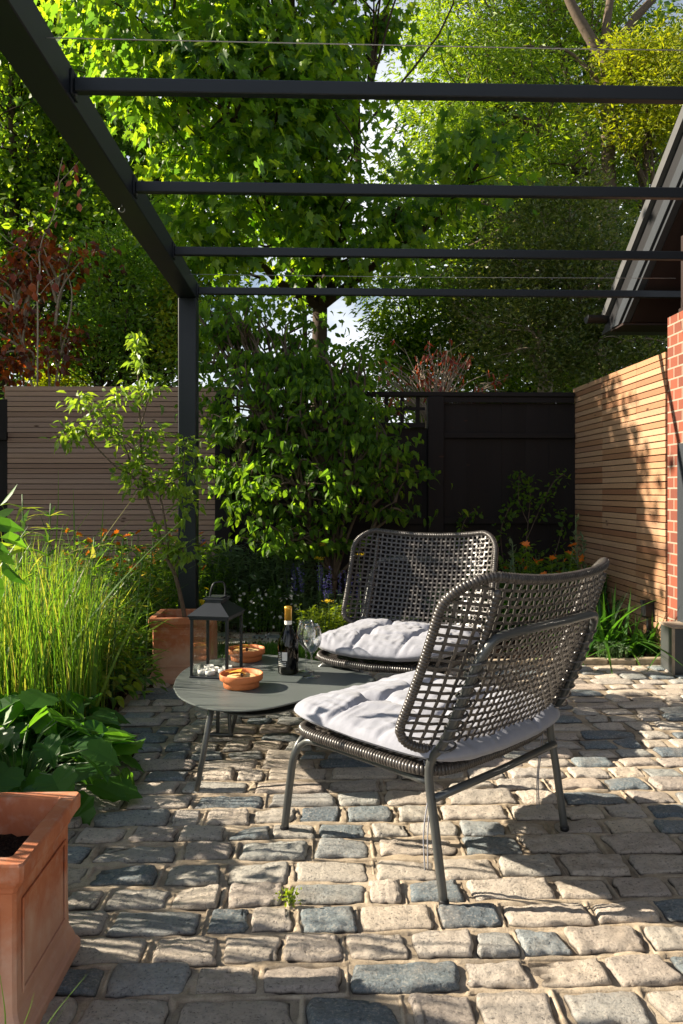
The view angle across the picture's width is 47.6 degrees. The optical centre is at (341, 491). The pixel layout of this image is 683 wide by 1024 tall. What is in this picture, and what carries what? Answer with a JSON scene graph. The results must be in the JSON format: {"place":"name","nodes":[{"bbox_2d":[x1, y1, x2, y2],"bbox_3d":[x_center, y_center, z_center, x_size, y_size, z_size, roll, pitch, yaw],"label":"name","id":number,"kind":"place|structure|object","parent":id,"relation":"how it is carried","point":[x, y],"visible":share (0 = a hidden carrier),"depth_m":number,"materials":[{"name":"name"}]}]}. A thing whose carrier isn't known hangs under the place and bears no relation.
{"place":"outdoors","nodes":[
{"label":"outdoors","id":0,"kind":"place"},
{"bbox_2d":[217,632,321,645],"bbox_3d":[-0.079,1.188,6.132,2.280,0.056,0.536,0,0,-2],"label":"path","id":1,"kind":"structure","parent":0,"point":[274,637],"depth_m":6.20,"materials":[{"name":"stone"}]},
{"bbox_2d":[228,575,298,635],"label":"daisy clump","id":2,"kind":"object","parent":1,"relation":"on","point":[255,623],"visible":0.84,"depth_m":6.46,"materials":[{"name":"green plant"}]},
{"bbox_2d":[314,556,324,623],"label":"yarrow plant","id":3,"kind":"object","parent":1,"relation":"on","point":[317,557],"visible":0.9,"depth_m":6.25,"materials":[{"name":"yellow plant"}]},
{"bbox_2d":[295,603,350,647],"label":"euphorbia plant","id":4,"kind":"object","parent":1,"relation":"on","point":[336,619],"visible":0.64,"depth_m":5.88,"materials":[{"name":"green plant"}]},
{"bbox_2d":[322,566,361,629],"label":"salvia plant","id":5,"kind":"object","parent":1,"relation":"on","point":[327,596],"visible":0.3,"depth_m":6.21,"materials":[{"name":"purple plant"}]},
{"bbox_2d":[217,639,417,663],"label":"lawn","id":6,"kind":"structure","parent":0,"point":[273,649],"depth_m":5.60,"materials":[{"name":"plant"}]},
{"bbox_2d":[1,0,682,422],"label":"sky","id":7,"kind":"structure","parent":0,"point":[340,305],"materials":[{"name":"white"}]},
{"bbox_2d":[46,617,653,773],"bbox_3d":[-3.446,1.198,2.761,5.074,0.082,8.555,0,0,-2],"label":"planting bed","id":8,"kind":"object","parent":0,"point":[117,705],"visible":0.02,"depth_m":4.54,"materials":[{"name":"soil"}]},
{"bbox_2d":[0,485,27,600],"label":"broad leaved shrub","id":9,"kind":"object","parent":8,"relation":"on","point":[8,526],"visible":1,"depth_m":2.75,"materials":[{"name":"plant"}]},
{"bbox_2d":[0,494,54,673],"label":"lily stem","id":10,"kind":"object","parent":8,"relation":"on","point":[23,523],"visible":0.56,"depth_m":4.01,"materials":[{"name":"green plant"}]},
{"bbox_2d":[0,600,85,695],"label":"leafy plant","id":11,"kind":"object","parent":8,"relation":"on","point":[6,651],"visible":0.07,"depth_m":3.81,"materials":[{"name":"plant"}]},
{"bbox_2d":[0,657,93,748],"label":"leafy plant","id":12,"kind":"object","parent":8,"relation":"on","point":[30,712],"visible":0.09,"depth_m":3.39,"materials":[{"name":"plant"}]},
{"bbox_2d":[24,503,82,649],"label":"lily stem","id":13,"kind":"object","parent":8,"relation":"on","point":[47,540],"visible":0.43,"depth_m":4.14,"materials":[{"name":"green plant"}]},
{"bbox_2d":[0,688,130,775],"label":"anemone plant","id":14,"kind":"object","parent":8,"relation":"on","point":[75,702],"visible":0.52,"depth_m":3.33,"materials":[{"name":"plant"}]},
{"bbox_2d":[0,534,141,749],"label":"tall grass","id":15,"kind":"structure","parent":8,"relation":"on","point":[82,666],"depth_m":3.73,"materials":[{"name":"plant"}]},
{"bbox_2d":[0,705,145,825],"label":"lady mantle","id":16,"kind":"object","parent":8,"relation":"on","point":[96,755],"visible":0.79,"depth_m":2.95,"materials":[{"name":"plant"}]},
{"bbox_2d":[32,591,122,668],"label":"leafy plant","id":17,"kind":"object","parent":8,"relation":"on","point":[105,639],"visible":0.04,"depth_m":4.37,"materials":[{"name":"green plant"}]},
{"bbox_2d":[21,640,141,707],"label":"leafy plant","id":18,"kind":"object","parent":8,"relation":"on","point":[128,687],"visible":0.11,"depth_m":4.22,"materials":[{"name":"green plant"}]},
{"bbox_2d":[64,537,119,680],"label":"lily stem","id":19,"kind":"object","parent":8,"relation":"on","point":[91,567],"visible":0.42,"depth_m":4.25,"materials":[{"name":"green plant"}]},
{"bbox_2d":[56,528,145,635],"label":"geum plant","id":20,"kind":"object","parent":8,"relation":"on","point":[87,541],"visible":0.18,"depth_m":5.61,"materials":[{"name":"green plant"}]},
{"bbox_2d":[86,537,145,695],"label":"lily stem","id":21,"kind":"object","parent":8,"relation":"on","point":[120,617],"visible":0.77,"depth_m":4.36,"materials":[{"name":"green plant"}]},
{"bbox_2d":[0,483,232,715],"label":"arching grass","id":22,"kind":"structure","parent":8,"relation":"on","point":[96,649],"depth_m":4.21,"materials":[{"name":"plant"}]},
{"bbox_2d":[74,637,167,708],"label":"leafy plant","id":23,"kind":"object","parent":8,"relation":"on","point":[154,680],"visible":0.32,"depth_m":4.37,"materials":[{"name":"green plant"}]},
{"bbox_2d":[100,612,152,680],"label":"leafy plant","id":24,"kind":"object","parent":8,"relation":"on","point":[143,642],"visible":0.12,"depth_m":4.88,"materials":[{"name":"green plant"}]},
{"bbox_2d":[95,528,177,651],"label":"geum plant","id":25,"kind":"object","parent":8,"relation":"on","point":[124,561],"visible":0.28,"depth_m":5.65,"materials":[{"name":"green plant"}]},
{"bbox_2d":[104,549,170,694],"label":"lily stem","id":26,"kind":"object","parent":8,"relation":"on","point":[133,640],"visible":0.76,"depth_m":4.48,"materials":[{"name":"green plant"}]},
{"bbox_2d":[120,555,174,689],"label":"lily stem","id":27,"kind":"object","parent":8,"relation":"on","point":[146,636],"visible":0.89,"depth_m":4.54,"materials":[{"name":"green plant"}]},
{"bbox_2d":[122,571,176,655],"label":"yellow flower plant","id":28,"kind":"object","parent":8,"relation":"on","point":[157,609],"visible":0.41,"depth_m":5.51,"materials":[{"name":"green plant"}]},
{"bbox_2d":[116,527,211,646],"bbox_3d":[-1.303,0.729,5.792,0.711,0.904,0.678,0,0,29],"label":"geum plant","id":29,"kind":"object","parent":8,"relation":"on","point":[174,604],"visible":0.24,"depth_m":5.74,"materials":[{"name":"green plant"}]},
{"bbox_2d":[157,587,221,623],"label":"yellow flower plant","id":30,"kind":"object","parent":8,"relation":"on","point":[202,601],"visible":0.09,"depth_m":5.82,"materials":[{"name":"green plant"}]},
{"bbox_2d":[40,664,682,1023],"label":"paving","id":31,"kind":"structure","parent":0,"point":[167,970],"depth_m":2.34,"materials":[{"name":"stone"}]},
{"bbox_2d":[0,792,79,1023],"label":"terracotta planter","id":32,"kind":"object","parent":31,"relation":"on","point":[39,943],"visible":1,"depth_m":1.77,"materials":[{"name":"ceramic"}]},
{"bbox_2d":[0,976,82,1023],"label":"grass tuft","id":33,"kind":"object","parent":31,"relation":"on","point":[30,1006],"visible":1,"depth_m":1.42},
{"bbox_2d":[148,609,216,683],"bbox_3d":[-0.985,0.975,4.899,0.397,0.401,0.396,0,0,-2],"label":"terracotta planter","id":34,"kind":"object","parent":31,"relation":"on","point":[174,662],"visible":0.77,"depth_m":4.72,"materials":[{"name":"ceramic"}]},
{"bbox_2d":[39,331,220,617],"bbox_3d":[-1.335,-0.084,4.850,1.146,1.843,0.507,0,0,0],"label":"apple tree","id":35,"kind":"object","parent":34,"relation":"in","point":[79,432],"visible":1,"depth_m":4.84,"materials":[{"name":"green plant"}]},
{"bbox_2d":[173,655,373,790],"bbox_3d":[-0.425,1.021,3.562,0.959,0.319,0.904,0,0,-44],"label":"coffee table","id":36,"kind":"object","parent":31,"relation":"on","point":[275,692],"visible":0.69,"depth_m":3.38,"materials":[{"name":"metal"}]},
{"bbox_2d":[187,581,244,679],"bbox_3d":[-0.588,0.643,3.657,0.202,0.436,0.237,0,0,11],"label":"lantern","id":37,"kind":"object","parent":36,"relation":"on","point":[219,608],"visible":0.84,"depth_m":3.58,"materials":[{"name":"metal"}]},
{"bbox_2d":[198,668,206,674],"bbox_3d":[-0.648,0.840,3.611,0.046,0.024,0.046,0,0,0],"label":"pebble","id":38,"kind":"object","parent":37,"relation":"in","point":[201,671],"visible":0.94,"depth_m":3.59,"materials":[{"name":"stone"}]},
{"bbox_2d":[204,664,213,668],"bbox_3d":[-0.632,0.840,3.693,0.046,0.024,0.046,0,0,0],"label":"pebble","id":39,"kind":"object","parent":37,"relation":"in","point":[207,666],"visible":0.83,"depth_m":3.69,"materials":[{"name":"stone"}]},
{"bbox_2d":[205,669,214,675],"bbox_3d":[-0.610,0.840,3.592,0.046,0.024,0.046,0,0,0],"label":"pebble","id":40,"kind":"object","parent":37,"relation":"in","point":[209,672],"visible":1,"depth_m":3.58,"materials":[{"name":"stone"}]},
{"bbox_2d":[209,666,218,671],"bbox_3d":[-0.601,0.840,3.651,0.046,0.024,0.046,0,0,0],"label":"pebble","id":41,"kind":"object","parent":37,"relation":"in","point":[215,668],"visible":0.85,"depth_m":3.64,"materials":[{"name":"stone"}]},
{"bbox_2d":[218,667,224,672],"bbox_3d":[-0.557,0.840,3.630,0.046,0.024,0.046,0,0,0],"label":"pebble","id":42,"kind":"object","parent":37,"relation":"in","point":[220,669],"visible":0.65,"depth_m":3.62,"materials":[{"name":"stone"}]},
{"bbox_2d":[219,668,262,690],"bbox_3d":[-0.441,0.830,3.405,0.191,0.062,0.191,0,0,-25],"label":"bowl","id":43,"kind":"object","parent":36,"relation":"on","point":[241,684],"visible":0.93,"depth_m":3.34,"materials":[{"name":"ceramic"}]},
{"bbox_2d":[225,673,257,677],"bbox_3d":[-0.441,0.815,3.406,0.166,0.012,0.166,0,0,0],"label":"candle wax","id":44,"kind":"object","parent":43,"relation":"in","point":[235,675],"visible":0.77,"depth_m":3.41,"materials":[{"name":"wax"}]},
{"bbox_2d":[229,644,264,662],"bbox_3d":[-0.485,0.830,3.947,0.191,0.062,0.191,0,0,-16],"label":"bowl","id":45,"kind":"object","parent":36,"relation":"on","point":[251,656],"visible":0.81,"depth_m":3.88,"materials":[{"name":"ceramic"}]},
{"bbox_2d":[232,648,259,651],"bbox_3d":[-0.485,0.816,3.947,0.166,0.011,0.165,0,0,0],"label":"candle wax","id":46,"kind":"object","parent":45,"relation":"in","point":[251,649],"visible":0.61,"depth_m":3.96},
{"bbox_2d":[278,606,298,674],"bbox_3d":[-0.252,0.703,3.661,0.098,0.317,0.099,0,0,0],"label":"wine bottle","id":47,"kind":"object","parent":36,"relation":"on","point":[288,655],"visible":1,"depth_m":3.63,"materials":[{"name":"black glass"}]},
{"bbox_2d":[296,619,315,672],"bbox_3d":[-0.170,0.740,3.698,0.093,0.241,0.093,0,0,0],"label":"wine glass","id":48,"kind":"object","parent":36,"relation":"on","point":[306,671],"visible":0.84,"depth_m":3.69,"materials":[{"name":"glass"}]},
{"bbox_2d":[302,623,321,678],"bbox_3d":[-0.139,0.740,3.594,0.093,0.241,0.093,0,0,0],"label":"wine glass","id":49,"kind":"object","parent":36,"relation":"on","point":[312,675],"visible":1,"depth_m":3.58,"materials":[{"name":"glass"}]},
{"bbox_2d":[275,887,301,907],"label":"paving weed","id":50,"kind":"object","parent":31,"relation":"on","point":[287,894],"visible":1,"depth_m":2.20,"materials":[{"name":"green plant"}]},
{"bbox_2d":[0,0,682,608],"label":"pergola","id":51,"kind":"object","parent":31,"relation":"on","point":[36,58],"visible":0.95,"depth_m":3.67,"materials":[{"name":"metal"}]},
{"bbox_2d":[68,761,682,1023],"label":"mortar joints","id":52,"kind":"object","parent":31,"relation":"on","point":[176,1000],"visible":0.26,"depth_m":2.29,"materials":[{"name":"concrete"}]},
{"bbox_2d":[315,528,498,682],"bbox_3d":[0.330,0.697,4.054,0.862,0.960,0.937,0,0,24],"label":"lounge chair","id":53,"kind":"object","parent":31,"relation":"on","point":[326,658],"visible":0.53,"depth_m":4.38,"materials":[{"name":"wicker"}]},
{"bbox_2d":[314,618,479,672],"bbox_3d":[0.293,0.906,3.973,0.736,0.422,0.758,0,0,24],"label":"seat cushion","id":54,"kind":"object","parent":53,"relation":"on","point":[380,639],"visible":0.77,"depth_m":3.76,"materials":[{"name":"fabric"}]},
{"bbox_2d":[280,557,609,904],"bbox_3d":[0.352,0.697,2.621,0.937,0.960,0.862,0,0,45],"label":"lounge chair","id":55,"kind":"object","parent":31,"relation":"on","point":[568,656],"visible":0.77,"depth_m":2.27,"materials":[{"name":"wicker"}]},
{"bbox_2d":[294,670,559,869],"bbox_3d":[0.289,0.906,2.684,0.758,0.422,0.736,0,0,45],"label":"seat cushion","id":56,"kind":"object","parent":55,"relation":"on","point":[368,713],"visible":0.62,"depth_m":2.51,"materials":[{"name":"fabric"}]},
{"bbox_2d":[457,657,660,665],"bbox_3d":[1.485,1.174,5.297,1.510,0.060,0.059,0,0,-2],"label":"paving edge","id":57,"kind":"object","parent":31,"relation":"on","point":[621,661],"visible":0.2,"depth_m":5.28,"materials":[{"name":"stone"}]},
{"bbox_2d":[584,105,682,622],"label":"brick house","id":58,"kind":"structure","parent":31,"relation":"on","point":[659,225],"depth_m":5.36,"materials":[{"name":"red brick"}]},
{"bbox_2d":[659,621,682,674],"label":"metal trough","id":59,"kind":"object","parent":31,"relation":"on","point":[672,638],"visible":1,"depth_m":5.00,"materials":[{"name":"metal"}]},
{"bbox_2d":[99,617,659,664],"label":"ground","id":60,"kind":"structure","parent":0,"point":[402,618],"depth_m":7.60,"materials":[{"name":"soil"}]},
{"bbox_2d":[0,399,7,585],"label":"dark side fence","id":61,"kind":"object","parent":60,"relation":"on","point":[3,448],"visible":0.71,"depth_m":7.16,"materials":[{"name":"black wood"}]},
{"bbox_2d":[0,227,126,396],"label":"copper beech","id":62,"kind":"object","parent":60,"relation":"on","point":[14,296],"visible":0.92,"depth_m":7.92,"materials":[{"name":"red plant"}]},
{"bbox_2d":[0,157,81,385],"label":"beech shoot","id":63,"kind":"object","parent":62,"relation":"attached to","point":[32,287],"visible":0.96,"depth_m":7.54,"materials":[{"name":"red plant"}]},
{"bbox_2d":[0,3,208,305],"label":"tree","id":64,"kind":"object","parent":60,"relation":"on","point":[143,18],"depth_m":16.41,"materials":[{"name":"green plant"}]},
{"bbox_2d":[7,260,217,386],"bbox_3d":[-2.594,-0.667,8.650,2.777,3.699,1.002,0,0,22],"label":"shrub","id":65,"kind":"object","parent":60,"relation":"on","point":[43,381],"visible":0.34,"depth_m":8.20,"materials":[{"name":"green plant"}]},
{"bbox_2d":[5,386,228,615],"bbox_3d":[-2.068,0.105,7.205,2.097,2.149,0.059,0,0,-1],"label":"slatted fence","id":66,"kind":"object","parent":60,"relation":"on","point":[38,470],"visible":0.35,"depth_m":7.17,"materials":[{"name":"brown wood"}]},
{"bbox_2d":[17,198,225,386],"bbox_3d":[-2.364,-0.990,8.573,2.498,4.360,1.842,0,0,0],"label":"bay shrub","id":67,"kind":"object","parent":60,"relation":"on","point":[127,318],"visible":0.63,"depth_m":8.29,"materials":[{"name":"green plant"}]},
{"bbox_2d":[0,0,248,398],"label":"field maple tree","id":68,"kind":"object","parent":60,"relation":"on","point":[30,175],"visible":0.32,"depth_m":10.95,"materials":[{"name":"green plant"}]},
{"bbox_2d":[0,145,280,398],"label":"evergreen tree","id":69,"kind":"object","parent":60,"relation":"on","point":[65,316],"visible":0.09,"depth_m":11.44,"materials":[{"name":"green plant"}]},
{"bbox_2d":[13,0,546,410],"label":"maple tree","id":70,"kind":"object","parent":60,"relation":"on","point":[270,140],"visible":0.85,"depth_m":7.82,"materials":[{"name":"green plant"}]},
{"bbox_2d":[240,257,363,411],"bbox_3d":[-0.459,-0.978,9.846,1.610,4.318,1.592,0,0,-16],"label":"slender tree","id":71,"kind":"object","parent":60,"relation":"on","point":[279,310],"visible":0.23,"depth_m":9.94,"materials":[{"name":"green plant"}]},
{"bbox_2d":[217,618,646,664],"bbox_3d":[0.454,1.195,6.246,3.516,0.061,1.935,0,0,-2],"label":"planting bed","id":72,"kind":"object","parent":60,"relation":"on","point":[235,629],"visible":0.06,"depth_m":6.16,"materials":[{"name":"soil"}]},
{"bbox_2d":[160,544,235,629],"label":"foliage plant","id":73,"kind":"object","parent":72,"relation":"on","point":[218,590],"visible":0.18,"depth_m":6.41,"materials":[{"name":"green plant"}]},
{"bbox_2d":[199,539,233,594],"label":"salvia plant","id":74,"kind":"object","parent":72,"relation":"on","point":[204,546],"visible":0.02,"depth_m":6.89,"materials":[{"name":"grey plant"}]},
{"bbox_2d":[200,541,261,628],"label":"foliage plant","id":75,"kind":"object","parent":72,"relation":"on","point":[235,575],"visible":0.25,"depth_m":6.57,"materials":[{"name":"green plant"}]},
{"bbox_2d":[215,541,294,628],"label":"foliage plant","id":76,"kind":"object","parent":72,"relation":"on","point":[258,578],"visible":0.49,"depth_m":6.61,"materials":[{"name":"green plant"}]},
{"bbox_2d":[252,543,332,630],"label":"foliage plant","id":77,"kind":"object","parent":72,"relation":"on","point":[312,578],"visible":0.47,"depth_m":6.55,"materials":[{"name":"green plant"}]},
{"bbox_2d":[285,561,333,632],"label":"salvia plant","id":78,"kind":"object","parent":72,"relation":"on","point":[318,599],"visible":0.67,"depth_m":6.41,"materials":[{"name":"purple plant"}]},
{"bbox_2d":[160,284,468,610],"bbox_3d":[-0.390,-0.330,6.838,2.147,3.034,2.271,0,0,-21],"label":"hazel shrub","id":79,"kind":"object","parent":72,"relation":"on","point":[300,378],"visible":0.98,"depth_m":6.50,"materials":[{"name":"green plant"}]},
{"bbox_2d":[320,542,325,612],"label":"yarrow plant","id":80,"kind":"object","parent":72,"relation":"on","point":[323,544],"visible":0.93,"depth_m":6.37,"materials":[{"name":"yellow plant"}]},
{"bbox_2d":[355,553,363,611],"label":"yarrow plant","id":81,"kind":"object","parent":72,"relation":"on","point":[360,578],"visible":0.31,"depth_m":5.90,"materials":[{"name":"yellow plant"}]},
{"bbox_2d":[215,391,576,617],"bbox_3d":[0.525,0.129,7.237,3.387,2.103,0.130,0,0,-2],"label":"black fence","id":82,"kind":"object","parent":72,"relation":"on","point":[477,448],"visible":0.44,"depth_m":7.26,"materials":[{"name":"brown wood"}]},
{"bbox_2d":[425,584,493,628],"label":"foliage plant","id":83,"kind":"object","parent":72,"relation":"on","point":[436,602],"visible":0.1,"depth_m":6.32,"materials":[{"name":"green plant"}]},
{"bbox_2d":[462,567,525,626],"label":"foliage plant","id":84,"kind":"object","parent":72,"relation":"on","point":[485,609],"visible":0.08,"depth_m":6.72,"materials":[{"name":"green plant"}]},
{"bbox_2d":[447,468,573,617],"bbox_3d":[1.537,0.561,7.022,1.152,1.539,0.244,0,0,0],"label":"climbing plant","id":85,"kind":"object","parent":72,"relation":"on","point":[518,505],"visible":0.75,"depth_m":7.02,"materials":[{"name":"green plant"}]},
{"bbox_2d":[507,538,517,627],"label":"silver plant","id":86,"kind":"object","parent":72,"relation":"on","point":[512,562],"visible":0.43,"depth_m":6.13,"materials":[{"name":"grey plant"}]},
{"bbox_2d":[495,593,559,643],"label":"foliage plant","id":87,"kind":"object","parent":72,"relation":"on","point":[511,611],"visible":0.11,"depth_m":6.02,"materials":[{"name":"plant"}]},
{"bbox_2d":[501,553,569,611],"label":"nasturtium plant","id":88,"kind":"object","parent":72,"relation":"on","point":[533,554],"visible":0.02,"depth_m":6.63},
{"bbox_2d":[498,540,591,633],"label":"marigold plant","id":89,"kind":"object","parent":72,"relation":"on","point":[553,558],"visible":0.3,"depth_m":6.21,"materials":[{"name":"green plant"}]},
{"bbox_2d":[502,578,630,664],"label":"daylily clump","id":90,"kind":"object","parent":72,"relation":"on","point":[607,604],"visible":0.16,"depth_m":6.22,"materials":[{"name":"plant"}]},
{"bbox_2d":[570,513,580,597],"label":"silver plant","id":91,"kind":"object","parent":72,"relation":"on","point":[575,533],"visible":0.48,"depth_m":6.13,"materials":[{"name":"grey plant"}]},
{"bbox_2d":[496,580,660,673],"bbox_3d":[1.802,0.992,5.756,1.663,0.793,1.966,0,0,0],"label":"daylily clump","id":92,"kind":"object","parent":72,"relation":"on","point":[592,648],"visible":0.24,"depth_m":5.63,"materials":[{"name":"plant"}]},
{"bbox_2d":[578,531,587,569],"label":"silver plant","id":93,"kind":"object","parent":72,"relation":"on","point":[584,565],"visible":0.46,"depth_m":6.25,"materials":[{"name":"grey plant"}]},
{"bbox_2d":[512,585,660,665],"bbox_3d":[1.920,0.946,5.607,1.404,0.592,1.678,0,0,33],"label":"daylily clump","id":94,"kind":"object","parent":72,"relation":"on","point":[613,635],"visible":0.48,"depth_m":5.63,"materials":[{"name":"plant"}]},
{"bbox_2d":[562,570,610,610],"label":"foliage plant","id":95,"kind":"object","parent":72,"relation":"on","point":[602,591],"visible":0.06,"depth_m":6.45,"materials":[{"name":"green plant"}]},
{"bbox_2d":[593,639,631,657],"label":"ground cover plant","id":96,"kind":"object","parent":72,"relation":"on","point":[619,653],"visible":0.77,"depth_m":5.41,"materials":[{"name":"green plant"}]},
{"bbox_2d":[610,616,660,674],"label":"daylily clump","id":97,"kind":"object","parent":72,"relation":"on","point":[652,647],"visible":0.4,"depth_m":5.52,"materials":[{"name":"plant"}]},
{"bbox_2d":[365,338,507,427],"bbox_3d":[0.975,-0.699,8.197,1.603,1.930,1.255,0,0,0],"label":"dead shrub","id":98,"kind":"object","parent":60,"relation":"on","point":[425,382],"visible":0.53,"depth_m":8.08,"materials":[{"name":"red plant"}]},
{"bbox_2d":[328,243,649,422],"bbox_3d":[1.923,-1.071,10.294,4.771,4.523,2.324,0,0,0],"label":"yew tree","id":99,"kind":"object","parent":60,"relation":"on","point":[415,340],"visible":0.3,"depth_m":10.14,"materials":[{"name":"green plant"}]},
{"bbox_2d":[342,0,682,376],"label":"feathery tree","id":100,"kind":"object","parent":60,"relation":"on","point":[492,34],"visible":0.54,"depth_m":11.51,"materials":[{"name":"green plant"}]},
{"bbox_2d":[368,0,682,391],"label":"tree","id":101,"kind":"object","parent":60,"relation":"on","point":[400,133],"visible":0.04,"depth_m":16.55,"materials":[{"name":"green plant"}]},
{"bbox_2d":[409,156,667,391],"bbox_3d":[2.565,-1.437,9.085,3.494,5.254,2.824,0,0,0],"label":"olive leaved hedge tree","id":102,"kind":"object","parent":60,"relation":"on","point":[556,353],"visible":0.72,"depth_m":8.83,"materials":[{"name":"green plant"}]},
{"bbox_2d":[523,0,658,374],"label":"forked limb tree","id":103,"kind":"object","parent":60,"relation":"on","point":[582,24],"visible":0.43,"depth_m":10.74,"materials":[{"name":"brown plant"}]},
{"bbox_2d":[557,0,682,355],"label":"golden tree","id":104,"kind":"object","parent":60,"relation":"on","point":[638,68],"visible":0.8,"depth_m":10.19,"materials":[{"name":"green plant"}]},
{"bbox_2d":[573,352,667,655],"bbox_3d":[2.255,0.105,6.372,0.060,2.150,1.955,0,0,-2],"label":"slatted fence","id":105,"kind":"object","parent":60,"relation":"on","point":[621,456],"visible":0.82,"depth_m":6.05,"materials":[{"name":"brown wood"}]},
{"bbox_2d":[640,600,655,653],"bbox_3d":[2.244,0.985,5.606,0.138,0.390,0.080,0,0,-2],"label":"garden socket","id":106,"kind":"object","parent":105,"relation":"attached to","point":[647,611],"visible":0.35,"depth_m":5.58,"materials":[{"name":"black plastic"}]},
{"bbox_2d":[586,591,682,665],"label":"daylily clump","id":107,"kind":"object","parent":60,"relation":"on","point":[635,643],"visible":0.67,"depth_m":5.54,"materials":[{"name":"plant"}]}
]}

